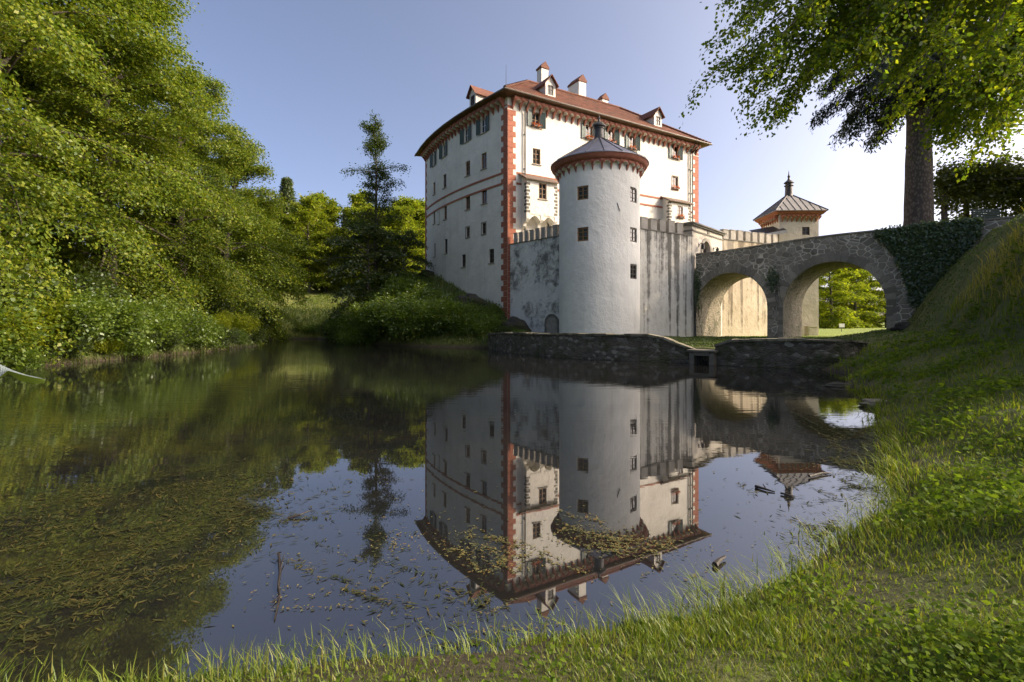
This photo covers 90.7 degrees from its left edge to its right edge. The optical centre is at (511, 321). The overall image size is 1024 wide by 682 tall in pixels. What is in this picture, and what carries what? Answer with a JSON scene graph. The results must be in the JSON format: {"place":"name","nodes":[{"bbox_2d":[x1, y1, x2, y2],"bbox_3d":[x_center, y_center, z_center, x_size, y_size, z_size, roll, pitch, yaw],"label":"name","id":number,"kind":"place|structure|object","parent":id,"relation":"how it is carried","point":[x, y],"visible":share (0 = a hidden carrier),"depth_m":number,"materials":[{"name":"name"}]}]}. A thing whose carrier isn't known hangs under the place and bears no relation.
{"place":"outdoors","nodes":[
{"label":"outdoors","id":0,"kind":"place"},
{"bbox_2d":[0,339,899,681],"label":"water","id":1,"kind":"structure","parent":0,"point":[644,449],"depth_m":6.76,"materials":[{"name":"liquid"}]},
{"bbox_2d":[272,552,284,619],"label":"twig","id":2,"kind":"object","parent":1,"relation":"on","point":[279,566],"visible":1,"depth_m":4.29,"materials":[{"name":"brown wood"}]},
{"bbox_2d":[0,385,888,671],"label":"pond weed","id":3,"kind":"object","parent":1,"relation":"on","point":[130,573],"visible":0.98,"depth_m":4.99,"materials":[{"name":"green plant"}]},
{"bbox_2d":[183,435,824,652],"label":"floating leaves","id":4,"kind":"object","parent":1,"relation":"on","point":[610,537],"visible":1,"depth_m":4.86,"materials":[{"name":"green plant"}]},
{"bbox_2d":[2,213,1023,681],"bbox_3d":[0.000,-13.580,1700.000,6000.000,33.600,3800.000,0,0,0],"label":"ground","id":5,"kind":"structure","parent":0,"point":[958,285],"depth_m":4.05,"materials":[{"name":"green plant"}]},
{"bbox_2d":[0,365,44,383],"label":"reed","id":6,"kind":"object","parent":5,"relation":"on","point":[4,371],"visible":1,"depth_m":1.71,"materials":[{"name":"green plant"}]},
{"bbox_2d":[1,346,49,368],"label":"shrub","id":7,"kind":"object","parent":5,"relation":"on","point":[31,359],"visible":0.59,"depth_m":24.19,"materials":[{"name":"green plant"}]},
{"bbox_2d":[0,68,50,264],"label":"beech tree","id":8,"kind":"object","parent":5,"relation":"on","point":[13,135],"visible":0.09,"depth_m":32.09,"materials":[{"name":"green plant"}]},
{"bbox_2d":[0,256,59,328],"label":"shrub","id":9,"kind":"object","parent":5,"relation":"on","point":[40,282],"visible":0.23,"depth_m":25.58,"materials":[{"name":"green plant"}]},
{"bbox_2d":[0,285,76,362],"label":"shrub","id":10,"kind":"object","parent":5,"relation":"on","point":[16,329],"visible":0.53,"depth_m":24.61,"materials":[{"name":"green plant"}]},
{"bbox_2d":[0,286,79,369],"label":"shrub","id":11,"kind":"object","parent":5,"relation":"on","point":[11,336],"visible":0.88,"depth_m":22.86,"materials":[{"name":"green plant"}]},
{"bbox_2d":[0,0,107,329],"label":"beech tree","id":12,"kind":"object","parent":5,"relation":"on","point":[47,134],"visible":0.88,"depth_m":25.28,"materials":[{"name":"green plant"}]},
{"bbox_2d":[0,257,130,314],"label":"shrub","id":13,"kind":"object","parent":5,"relation":"on","point":[96,282],"visible":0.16,"depth_m":30.45,"materials":[{"name":"green plant"}]},
{"bbox_2d":[33,331,98,360],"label":"shrub","id":14,"kind":"object","parent":5,"relation":"on","point":[74,352],"visible":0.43,"depth_m":26.55,"materials":[{"name":"green plant"}]},
{"bbox_2d":[1,1,166,304],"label":"beech tree","id":15,"kind":"object","parent":5,"relation":"on","point":[113,101],"visible":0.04,"depth_m":38.19,"materials":[{"name":"green plant"}]},
{"bbox_2d":[36,282,161,354],"bbox_3d":[-24.218,-0.068,28.400,6.752,4.416,5.774,0,0,2],"label":"shrub","id":16,"kind":"object","parent":5,"relation":"on","point":[91,313],"visible":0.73,"depth_m":28.41,"materials":[{"name":"green plant"}]},
{"bbox_2d":[88,332,126,355],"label":"shrub","id":17,"kind":"object","parent":5,"relation":"on","point":[109,346],"visible":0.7,"depth_m":28.92,"materials":[{"name":"green plant"}]},
{"bbox_2d":[0,0,219,365],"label":"beech tree","id":18,"kind":"object","parent":5,"relation":"on","point":[104,11],"visible":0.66,"depth_m":31.99,"materials":[{"name":"green plant"}]},
{"bbox_2d":[4,58,236,296],"bbox_3d":[-40.283,-13.010,49.742,22.115,32.889,22.365,0,0,-11],"label":"beech tree","id":19,"kind":"object","parent":5,"relation":"on","point":[143,97],"visible":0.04,"depth_m":49.74,"materials":[{"name":"green plant"}]},
{"bbox_2d":[57,289,189,352],"bbox_3d":[-24.482,0.043,31.742,7.403,4.124,6.203,0,0,-43],"label":"shrub","id":20,"kind":"object","parent":5,"relation":"on","point":[168,310],"visible":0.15,"depth_m":32.87,"materials":[{"name":"green plant"}]},
{"bbox_2d":[1,0,264,335],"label":"beech tree","id":21,"kind":"object","parent":5,"relation":"on","point":[166,121],"visible":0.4,"depth_m":36.87,"materials":[{"name":"green plant"}]},
{"bbox_2d":[114,336,158,358],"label":"shrub","id":22,"kind":"object","parent":5,"relation":"on","point":[145,348],"visible":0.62,"depth_m":30.82,"materials":[{"name":"green plant"}]},
{"bbox_2d":[144,327,187,351],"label":"shrub","id":23,"kind":"object","parent":5,"relation":"on","point":[174,340],"visible":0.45,"depth_m":33.11,"materials":[{"name":"green plant"}]},
{"bbox_2d":[8,317,331,367],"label":"shore tufts","id":24,"kind":"object","parent":5,"relation":"on","point":[203,350],"visible":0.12,"depth_m":32.96,"materials":[{"name":"green plant"}]},
{"bbox_2d":[71,63,287,335],"bbox_3d":[-30.194,-8.857,45.949,17.376,28.035,17.021,0,0,41],"label":"beech tree","id":25,"kind":"object","parent":5,"relation":"on","point":[213,169],"visible":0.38,"depth_m":45.51,"materials":[{"name":"green plant"}]},
{"bbox_2d":[142,303,221,350],"bbox_3d":[-23.835,0.297,34.694,7.093,3.355,4.865,0,0,-53],"label":"shrub","id":26,"kind":"object","parent":5,"relation":"on","point":[194,318],"visible":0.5,"depth_m":35.28,"materials":[{"name":"green plant"}]},
{"bbox_2d":[183,316,231,350],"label":"shrub","id":27,"kind":"object","parent":5,"relation":"on","point":[219,329],"visible":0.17,"depth_m":37.92,"materials":[{"name":"green plant"}]},
{"bbox_2d":[205,310,233,334],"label":"shrub","id":28,"kind":"object","parent":5,"relation":"on","point":[223,318],"visible":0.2,"depth_m":41.16,"materials":[{"name":"green plant"}]},
{"bbox_2d":[129,134,319,343],"bbox_3d":[-30.488,-7.787,54.377,17.892,26.311,17.692,0,0,-26],"label":"beech tree","id":29,"kind":"object","parent":5,"relation":"on","point":[268,204],"visible":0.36,"depth_m":53.46,"materials":[{"name":"green plant"}]},
{"bbox_2d":[188,290,263,326],"bbox_3d":[-28.125,-0.860,48.757,8.509,4.553,7.015,0,0,-25],"label":"shrub","id":30,"kind":"object","parent":5,"relation":"on","point":[225,306],"visible":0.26,"depth_m":48.14,"materials":[{"name":"green plant"}]},
{"bbox_2d":[212,325,242,346],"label":"shrub","id":31,"kind":"object","parent":5,"relation":"on","point":[232,338],"visible":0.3,"depth_m":40.31,"materials":[{"name":"green plant"}]},
{"bbox_2d":[216,308,262,334],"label":"shrub","id":32,"kind":"object","parent":5,"relation":"on","point":[247,323],"visible":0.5,"depth_m":44.90,"materials":[{"name":"green plant"}]},
{"bbox_2d":[230,327,250,343],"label":"shrub","id":33,"kind":"object","parent":5,"relation":"on","point":[243,337],"visible":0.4,"depth_m":43.30,"materials":[{"name":"green plant"}]},
{"bbox_2d":[205,224,304,339],"bbox_3d":[-32.899,-4.938,63.554,12.738,18.944,12.882,0,0,-3],"label":"beech tree","id":34,"kind":"object","parent":5,"relation":"on","point":[286,315],"visible":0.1,"depth_m":63.53,"materials":[{"name":"green plant"}]},
{"bbox_2d":[247,327,268,342],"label":"shrub","id":35,"kind":"object","parent":5,"relation":"on","point":[258,335],"visible":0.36,"depth_m":47.03,"materials":[{"name":"green plant"}]},
{"bbox_2d":[264,211,316,291],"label":"broadleaf tree","id":36,"kind":"object","parent":5,"relation":"on","point":[287,223],"visible":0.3,"depth_m":89.88,"materials":[{"name":"green plant"}]},
{"bbox_2d":[273,177,312,290],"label":"spruce tree","id":37,"kind":"object","parent":5,"relation":"on","point":[286,189],"visible":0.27,"depth_m":99.24,"materials":[{"name":"green plant"}]},
{"bbox_2d":[294,323,321,335],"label":"shrub","id":38,"kind":"object","parent":5,"relation":"on","point":[310,327],"visible":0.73,"depth_m":67.37,"materials":[{"name":"green plant"}]},
{"bbox_2d":[279,193,337,292],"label":"broadleaf tree","id":39,"kind":"object","parent":5,"relation":"on","point":[310,205],"visible":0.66,"depth_m":90.83,"materials":[{"name":"green plant"}]},
{"bbox_2d":[297,190,339,286],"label":"broadleaf tree","id":40,"kind":"object","parent":5,"relation":"on","point":[318,195],"visible":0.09,"depth_m":105.61,"materials":[{"name":"green plant"}]},
{"bbox_2d":[304,198,343,282],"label":"broadleaf tree","id":41,"kind":"object","parent":5,"relation":"on","point":[331,209],"visible":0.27,"depth_m":103.17,"materials":[{"name":"green plant"}]},
{"bbox_2d":[304,229,349,291],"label":"broadleaf tree","id":42,"kind":"object","parent":5,"relation":"on","point":[326,284],"visible":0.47,"depth_m":91.28,"materials":[{"name":"green plant"}]},
{"bbox_2d":[317,311,350,341],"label":"shrub","id":43,"kind":"object","parent":5,"relation":"on","point":[328,326],"visible":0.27,"depth_m":56.82,"materials":[{"name":"green plant"}]},
{"bbox_2d":[331,204,371,286],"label":"broadleaf tree","id":44,"kind":"object","parent":5,"relation":"on","point":[353,209],"visible":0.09,"depth_m":94.31,"materials":[{"name":"green plant"}]},
{"bbox_2d":[336,189,372,231],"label":"broadleaf tree","id":45,"kind":"object","parent":5,"relation":"on","point":[356,199],"visible":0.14,"depth_m":107.30,"materials":[{"name":"green plant"}]},
{"bbox_2d":[304,109,411,291],"bbox_3d":[-17.485,-13.082,61.471,12.561,23.956,11.392,0,0,34],"label":"thin tree","id":46,"kind":"object","parent":5,"relation":"on","point":[376,143],"visible":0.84,"depth_m":60.24,"materials":[{"name":"green plant"}]},
{"bbox_2d":[333,323,384,344],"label":"shrub","id":47,"kind":"object","parent":5,"relation":"on","point":[350,336],"visible":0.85,"depth_m":49.81,"materials":[{"name":"green plant"}]},
{"bbox_2d":[331,298,386,337],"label":"shrub","id":48,"kind":"object","parent":5,"relation":"on","point":[348,321],"visible":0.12,"depth_m":53.65,"materials":[{"name":"green plant"}]},
{"bbox_2d":[322,221,408,328],"bbox_3d":[-16.698,-4.090,58.982,10.207,14.580,11.878,0,0,-15],"label":"drooping tree","id":49,"kind":"object","parent":5,"relation":"on","point":[359,263],"visible":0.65,"depth_m":57.23,"materials":[{"name":"green plant"}]},
{"bbox_2d":[340,205,390,292],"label":"broadleaf tree","id":50,"kind":"object","parent":5,"relation":"on","point":[350,281],"visible":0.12,"depth_m":90.10,"materials":[{"name":"green plant"}]},
{"bbox_2d":[345,293,393,339],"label":"shrub","id":51,"kind":"object","parent":5,"relation":"on","point":[364,316],"visible":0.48,"depth_m":48.61,"materials":[{"name":"green plant"}]},
{"bbox_2d":[348,285,392,313],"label":"shrub","id":52,"kind":"object","parent":5,"relation":"on","point":[364,299],"visible":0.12,"depth_m":55.98,"materials":[{"name":"green plant"}]},
{"bbox_2d":[246,273,501,344],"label":"mound grass","id":53,"kind":"structure","parent":5,"relation":"on","point":[426,337],"depth_m":70.38,"materials":[{"name":"green plant"}]},
{"bbox_2d":[346,209,411,282],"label":"broadleaf tree","id":54,"kind":"object","parent":5,"relation":"on","point":[386,223],"visible":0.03,"depth_m":91.31,"materials":[{"name":"green plant"}]},
{"bbox_2d":[354,263,425,296],"bbox_3d":[-14.161,-4.535,60.466,9.018,5.898,7.712,0,0,42],"label":"shrub","id":55,"kind":"object","parent":5,"relation":"on","point":[377,284],"visible":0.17,"depth_m":59.81,"materials":[{"name":"green plant"}]},
{"bbox_2d":[363,290,418,339],"bbox_3d":[-10.852,-0.571,48.944,7.579,5.039,9.045,0,0,22],"label":"shrub","id":56,"kind":"object","parent":5,"relation":"on","point":[388,318],"visible":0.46,"depth_m":47.15,"materials":[{"name":"green plant"}]},
{"bbox_2d":[381,203,424,272],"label":"broadleaf tree","id":57,"kind":"object","parent":5,"relation":"on","point":[401,226],"visible":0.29,"depth_m":90.86,"materials":[{"name":"green plant"}]},
{"bbox_2d":[368,272,438,301],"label":"shrub","id":58,"kind":"object","parent":5,"relation":"on","point":[394,286],"visible":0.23,"depth_m":53.16,"materials":[{"name":"green plant"}]},
{"bbox_2d":[380,287,429,312],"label":"shrub","id":59,"kind":"object","parent":5,"relation":"on","point":[410,298],"visible":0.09,"depth_m":49.19,"materials":[{"name":"green plant"}]},
{"bbox_2d":[378,230,435,286],"bbox_3d":[-13.534,-6.192,62.511,7.636,10.142,6.562,0,0,-40],"label":"drooping tree","id":60,"kind":"object","parent":5,"relation":"on","point":[412,238],"visible":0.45,"depth_m":62.11,"materials":[{"name":"green plant"}]},
{"bbox_2d":[382,298,435,342],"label":"shrub","id":61,"kind":"object","parent":5,"relation":"on","point":[403,319],"visible":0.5,"depth_m":45.64,"materials":[{"name":"green plant"}]},
{"bbox_2d":[394,200,424,267],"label":"broadleaf tree","id":62,"kind":"object","parent":5,"relation":"on","point":[416,205],"visible":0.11,"depth_m":96.27,"materials":[{"name":"green plant"}]},
{"bbox_2d":[408,207,424,268],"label":"broadleaf tree","id":63,"kind":"object","parent":5,"relation":"on","point":[419,214],"visible":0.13,"depth_m":96.81,"materials":[{"name":"green plant"}]},
{"bbox_2d":[395,279,439,302],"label":"shrub","id":64,"kind":"object","parent":5,"relation":"on","point":[424,288],"visible":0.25,"depth_m":50.83,"materials":[{"name":"green plant"}]},
{"bbox_2d":[402,295,476,339],"bbox_3d":[-6.227,-0.365,46.670,7.753,4.319,6.497,0,0,-16],"label":"shrub","id":65,"kind":"object","parent":5,"relation":"on","point":[444,309],"visible":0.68,"depth_m":45.07,"materials":[{"name":"green plant"}]},
{"bbox_2d":[419,285,459,307],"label":"shrub","id":66,"kind":"object","parent":5,"relation":"on","point":[438,295],"visible":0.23,"depth_m":50.87,"materials":[{"name":"green plant"}]},
{"bbox_2d":[424,298,485,336],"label":"shrub","id":67,"kind":"object","parent":5,"relation":"on","point":[469,312],"visible":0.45,"depth_m":45.26,"materials":[{"name":"green plant"}]},
{"bbox_2d":[0,377,922,681],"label":"shore grass","id":68,"kind":"structure","parent":5,"relation":"on","point":[210,667],"depth_m":3.66,"materials":[{"name":"green plant"}]},
{"bbox_2d":[454,293,490,309],"bbox_3d":[-4.199,-1.569,50.453,4.267,2.716,2.742,0,0,0],"label":"rock outcrop","id":69,"kind":"object","parent":5,"relation":"on","point":[470,295],"visible":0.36,"depth_m":49.90,"materials":[{"name":"grey stone"}]},
{"bbox_2d":[443,310,503,338],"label":"shrub","id":70,"kind":"object","parent":5,"relation":"on","point":[486,323],"visible":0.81,"depth_m":44.58,"materials":[{"name":"green plant"}]},
{"bbox_2d":[455,299,507,319],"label":"shrub","id":71,"kind":"object","parent":5,"relation":"on","point":[480,309],"visible":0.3,"depth_m":47.95,"materials":[{"name":"green plant"}]},
{"bbox_2d":[500,316,530,331],"bbox_3d":[0.244,1.106,45.483,3.076,3.306,2.951,0,0,0],"label":"rock outcrop","id":72,"kind":"object","parent":5,"relation":"on","point":[512,320],"visible":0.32,"depth_m":44.86,"materials":[{"name":"grey stone"}]},
{"bbox_2d":[510,224,558,332],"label":"curtain wall","id":73,"kind":"structure","parent":5,"relation":"on","point":[534,279],"depth_m":47.26,"materials":[{"name":"paint"}]},
{"bbox_2d":[414,61,712,318],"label":"castle","id":74,"kind":"structure","parent":5,"relation":"on","point":[491,181],"depth_m":54.77,"materials":[{"name":"white paint"}]},
{"bbox_2d":[460,124,470,144],"bbox_3d":[-5.002,-20.582,55.709,0.429,1.685,2.148,0,0,-39],"label":"window","id":75,"kind":"structure","parent":74,"relation":"in","point":[467,132],"depth_m":56.03,"materials":[{"name":"green wood"}]},
{"bbox_2d":[476,114,488,135],"bbox_3d":[-2.975,-20.607,53.086,0.429,1.685,2.148,0,0,-42],"label":"window","id":76,"kind":"structure","parent":74,"relation":"in","point":[485,123],"depth_m":53.37,"materials":[{"name":"green wood"}]},
{"bbox_2d":[528,109,545,128],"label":"window","id":77,"kind":"structure","parent":74,"relation":"in","point":[533,120],"depth_m":51.80,"materials":[{"name":"green wood"}]},
{"bbox_2d":[582,123,593,139],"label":"window","id":78,"kind":"structure","parent":74,"relation":"in","point":[586,132],"depth_m":55.05,"materials":[{"name":"green wood"}]},
{"bbox_2d":[604,128,619,144],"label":"window","id":79,"kind":"structure","parent":74,"relation":"in","point":[608,135],"depth_m":57.16,"materials":[{"name":"green wood"}]},
{"bbox_2d":[626,134,639,150],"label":"window","id":80,"kind":"structure","parent":74,"relation":"in","point":[630,142],"depth_m":58.69,"materials":[{"name":"green wood"}]},
{"bbox_2d":[669,145,682,160],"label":"window","id":81,"kind":"structure","parent":74,"relation":"in","point":[672,153],"depth_m":62.38,"materials":[{"name":"green wood"}]},
{"bbox_2d":[487,332,695,362],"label":"pond wall","id":82,"kind":"structure","parent":5,"relation":"on","point":[633,347],"depth_m":29.94,"materials":[{"name":"grey stone"}]},
{"bbox_2d":[551,116,648,333],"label":"round tower","id":83,"kind":"structure","parent":5,"relation":"on","point":[598,176],"depth_m":40.02,"materials":[{"name":"paint"}]},
{"bbox_2d":[577,186,587,199],"bbox_3d":[5.663,-10.262,40.253,0.960,1.080,0.080,0,0,32],"label":"window","id":84,"kind":"structure","parent":83,"relation":"in","point":[582,192],"depth_m":40.29,"materials":[{"name":"brown wood"}]},
{"bbox_2d":[577,227,587,241],"bbox_3d":[5.663,-6.975,40.253,0.960,1.080,0.080,0,0,32],"label":"window","id":85,"kind":"structure","parent":83,"relation":"in","point":[582,233],"depth_m":40.29,"materials":[{"name":"brown wood"}]},
{"bbox_2d":[240,224,1023,681],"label":"bank weeds","id":86,"kind":"object","parent":5,"relation":"on","point":[972,506],"visible":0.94,"depth_m":4.25,"materials":[{"name":"green plant"}]},
{"bbox_2d":[640,216,692,336],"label":"curtain wall","id":87,"kind":"structure","parent":5,"relation":"on","point":[665,278],"depth_m":44.09,"materials":[{"name":"paint"}]},
{"bbox_2d":[687,349,718,364],"bbox_3d":[10.150,2.027,26.550,1.500,1.145,1.200,0,0,44],"label":"sluice box","id":88,"kind":"object","parent":5,"relation":"on","point":[696,356],"visible":0.68,"depth_m":26.26,"materials":[{"name":"grey concrete"}]},
{"bbox_2d":[683,221,726,336],"bbox_3d":[18.236,-3.735,49.273,2.930,10.870,7.999,0,0,43],"label":"gatehouse","id":89,"kind":"object","parent":5,"relation":"on","point":[705,238],"visible":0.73,"depth_m":46.85,"materials":[{"name":"paint"}]},
{"bbox_2d":[720,229,777,335],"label":"curtain wall","id":90,"kind":"structure","parent":5,"relation":"on","point":[744,307],"depth_m":52.85,"materials":[{"name":"paint"}]},
{"bbox_2d":[753,172,828,334],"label":"square tower","id":91,"kind":"structure","parent":5,"relation":"on","point":[796,217],"depth_m":55.93,"materials":[{"name":"paint"}]},
{"bbox_2d":[749,226,786,234],"bbox_3d":[28.723,-9.017,56.909,3.907,3.834,1.783,0,0,28],"label":"lean to","id":92,"kind":"object","parent":91,"relation":"attached to","point":[771,230],"visible":0.25,"depth_m":56.53,"materials":[{"name":"white paint"}]},
{"bbox_2d":[714,338,868,368],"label":"pond wall","id":93,"kind":"structure","parent":5,"relation":"on","point":[801,353],"depth_m":24.22,"materials":[{"name":"grey stone"}]},
{"bbox_2d":[663,213,1023,346],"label":"terrace grass","id":94,"kind":"structure","parent":5,"relation":"on","point":[863,333],"depth_m":30.06,"materials":[{"name":"green plant"}]},
{"bbox_2d":[819,268,872,328],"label":"park tree","id":95,"kind":"object","parent":5,"relation":"on","point":[844,313],"visible":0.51,"depth_m":114.05,"materials":[{"name":"green plant"}]},
{"bbox_2d":[679,0,1023,182],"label":"beech tree","id":96,"kind":"object","parent":5,"relation":"on","point":[1000,68],"visible":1,"depth_m":11.38,"materials":[{"name":"green plant"}]},
{"bbox_2d":[823,268,885,327],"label":"park tree","id":97,"kind":"object","parent":5,"relation":"on","point":[869,310],"visible":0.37,"depth_m":126.05,"materials":[{"name":"green plant"}]},
{"bbox_2d":[695,215,1018,337],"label":"stone bridge","id":98,"kind":"structure","parent":5,"relation":"on","point":[802,265],"depth_m":41.37,"materials":[{"name":"grey stone"}]},
{"bbox_2d":[694,264,701,332],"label":"ivy","id":99,"kind":"object","parent":98,"relation":"attached to","point":[698,293],"visible":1,"depth_m":45.84,"materials":[{"name":"green plant"}]},
{"bbox_2d":[762,264,781,312],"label":"ivy","id":100,"kind":"object","parent":98,"relation":"attached to","point":[773,280],"visible":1,"depth_m":41.53,"materials":[{"name":"green plant"}]},
{"bbox_2d":[873,217,984,310],"bbox_3d":[28.551,-3.194,34.927,6.038,7.743,0.665,0,0,43],"label":"ivy","id":101,"kind":"object","parent":98,"relation":"attached to","point":[928,255],"visible":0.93,"depth_m":34.84,"materials":[{"name":"green plant"}]},
{"bbox_2d":[853,276,885,327],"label":"park tree","id":102,"kind":"object","parent":5,"relation":"on","point":[880,294],"visible":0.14,"depth_m":130.72,"materials":[{"name":"green plant"}]},
{"bbox_2d":[806,0,1021,225],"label":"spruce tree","id":103,"kind":"object","parent":5,"relation":"on","point":[918,206],"visible":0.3,"depth_m":38.29,"materials":[{"name":"green plant"}]},
{"bbox_2d":[932,152,1023,220],"bbox_3d":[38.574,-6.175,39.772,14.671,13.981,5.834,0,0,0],"label":"vine arbour","id":104,"kind":"object","parent":5,"relation":"on","point":[991,185],"visible":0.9,"depth_m":38.27,"materials":[{"name":"green plant"}]},
{"bbox_2d":[971,209,999,218],"bbox_3d":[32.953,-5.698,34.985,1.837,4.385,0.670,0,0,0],"label":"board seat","id":105,"kind":"object","parent":5,"relation":"on","point":[990,212],"visible":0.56,"depth_m":35.18,"materials":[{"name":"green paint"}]},
{"bbox_2d":[948,152,1023,219],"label":"maple tree","id":106,"kind":"object","parent":5,"relation":"on","point":[1020,159],"visible":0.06,"depth_m":42.82,"materials":[{"name":"green plant"}]},
{"bbox_2d":[955,210,1023,305],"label":"dry grass","id":107,"kind":"structure","parent":5,"relation":"on","point":[989,276],"depth_m":19.24,"materials":[{"name":"green plant"}]},
{"bbox_2d":[2,0,1023,320],"label":"sky","id":108,"kind":"structure","parent":0,"point":[303,75],"materials":[{"name":"blue"}]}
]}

